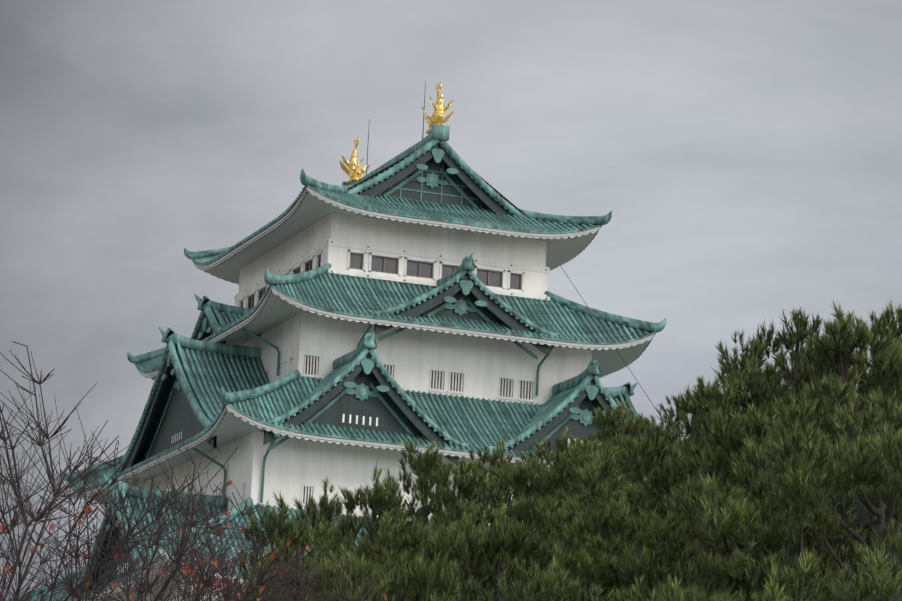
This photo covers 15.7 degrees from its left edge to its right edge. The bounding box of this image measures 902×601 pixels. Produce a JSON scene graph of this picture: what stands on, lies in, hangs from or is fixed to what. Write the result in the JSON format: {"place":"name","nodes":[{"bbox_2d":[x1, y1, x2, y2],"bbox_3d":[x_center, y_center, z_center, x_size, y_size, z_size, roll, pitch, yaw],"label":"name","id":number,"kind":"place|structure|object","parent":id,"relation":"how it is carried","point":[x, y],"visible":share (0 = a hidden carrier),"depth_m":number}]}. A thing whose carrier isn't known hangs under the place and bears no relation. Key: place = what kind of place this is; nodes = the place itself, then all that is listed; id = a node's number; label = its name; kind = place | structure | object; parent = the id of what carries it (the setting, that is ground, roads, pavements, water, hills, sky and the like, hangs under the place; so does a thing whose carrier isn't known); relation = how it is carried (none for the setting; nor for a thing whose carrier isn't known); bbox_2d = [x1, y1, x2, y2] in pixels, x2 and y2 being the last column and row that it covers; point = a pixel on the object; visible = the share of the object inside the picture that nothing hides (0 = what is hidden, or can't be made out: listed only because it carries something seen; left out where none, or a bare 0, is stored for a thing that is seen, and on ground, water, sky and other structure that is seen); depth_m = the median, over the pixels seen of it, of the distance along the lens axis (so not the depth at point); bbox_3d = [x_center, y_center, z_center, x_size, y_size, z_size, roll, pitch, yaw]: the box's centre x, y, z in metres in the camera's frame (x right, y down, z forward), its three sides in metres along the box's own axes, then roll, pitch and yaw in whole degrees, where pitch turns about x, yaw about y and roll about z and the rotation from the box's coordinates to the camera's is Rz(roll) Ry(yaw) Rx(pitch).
{"place":"outdoors","nodes":[
{"label":"outdoors","id":0,"kind":"place"},
{"bbox_2d":[29,139,670,600],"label":"castle roof ribs","id":1,"kind":"object","parent":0,"point":[433,211],"visible":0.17,"depth_m":175.66},
{"bbox_2d":[118,355,581,573],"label":"barred windows","id":2,"kind":"structure","parent":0,"point":[290,371],"depth_m":176.14},
{"bbox_2d":[112,213,591,600],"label":"castle walls","id":3,"kind":"structure","parent":0,"point":[413,357],"depth_m":177.16},
{"bbox_2d":[71,187,653,600],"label":"eaves","id":4,"kind":"object","parent":3,"relation":"attached to","point":[563,249],"visible":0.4,"depth_m":177.18},
{"bbox_2d":[188,321,555,502],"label":"drainpipes","id":5,"kind":"object","parent":3,"relation":"attached to","point":[275,435],"visible":0.65,"depth_m":173.11},
{"bbox_2d":[241,252,521,308],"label":"window frames","id":6,"kind":"structure","parent":3,"relation":"in","point":[383,271],"depth_m":179.63},
{"bbox_2d":[242,254,519,307],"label":"windows","id":7,"kind":"structure","parent":6,"relation":"in","point":[412,269],"depth_m":179.25},
{"bbox_2d":[235,241,547,298],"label":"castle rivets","id":8,"kind":"object","parent":3,"relation":"attached to","point":[404,279],"visible":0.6,"depth_m":179.56},
{"bbox_2d":[301,356,530,502],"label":"window bars","id":9,"kind":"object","parent":3,"relation":"in","point":[431,387],"depth_m":176.55},
{"bbox_2d":[6,124,701,600],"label":"roof trim","id":10,"kind":"structure","parent":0,"point":[440,136],"depth_m":176.01},
{"bbox_2d":[82,144,637,600],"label":"gables","id":11,"kind":"object","parent":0,"point":[180,422],"visible":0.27,"depth_m":174.91},
{"bbox_2d":[69,144,671,599],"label":"roof tiles","id":12,"kind":"object","parent":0,"point":[369,354],"visible":0.1,"depth_m":175.87},
{"bbox_2d":[340,82,453,183],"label":"roof ornaments","id":13,"kind":"object","parent":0,"point":[354,171],"visible":0.92,"depth_m":183.22},
{"bbox_2d":[0,0,901,600],"label":"sky","id":14,"kind":"structure","parent":0,"point":[745,156]},
{"bbox_2d":[366,81,677,441],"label":"castle rods","id":15,"kind":"object","parent":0,"point":[560,265],"visible":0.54,"depth_m":184.73},
{"bbox_2d":[263,316,901,600],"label":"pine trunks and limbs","id":16,"kind":"object","parent":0,"point":[878,511],"visible":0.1,"depth_m":52.34},
{"label":"ground","id":17,"kind":"structure","parent":0,"visible":0},
{"bbox_2d":[0,341,330,600],"bbox_3d":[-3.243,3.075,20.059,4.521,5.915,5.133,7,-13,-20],"label":"bare cherry tree","id":18,"kind":"object","parent":17,"relation":"on","point":[56,491],"depth_m":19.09},
{"bbox_2d":[88,522,403,600],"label":"leaves","id":19,"kind":"object","parent":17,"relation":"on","point":[296,583],"depth_m":23.46},
{"bbox_2d":[277,397,901,600],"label":"branches","id":20,"kind":"object","parent":17,"relation":"on","point":[860,511],"visible":0.06,"depth_m":51.68},
{"bbox_2d":[187,298,901,600],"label":"pine needle tufts","id":21,"kind":"object","parent":20,"relation":"attached to","point":[768,532],"visible":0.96,"depth_m":56.14}
]}

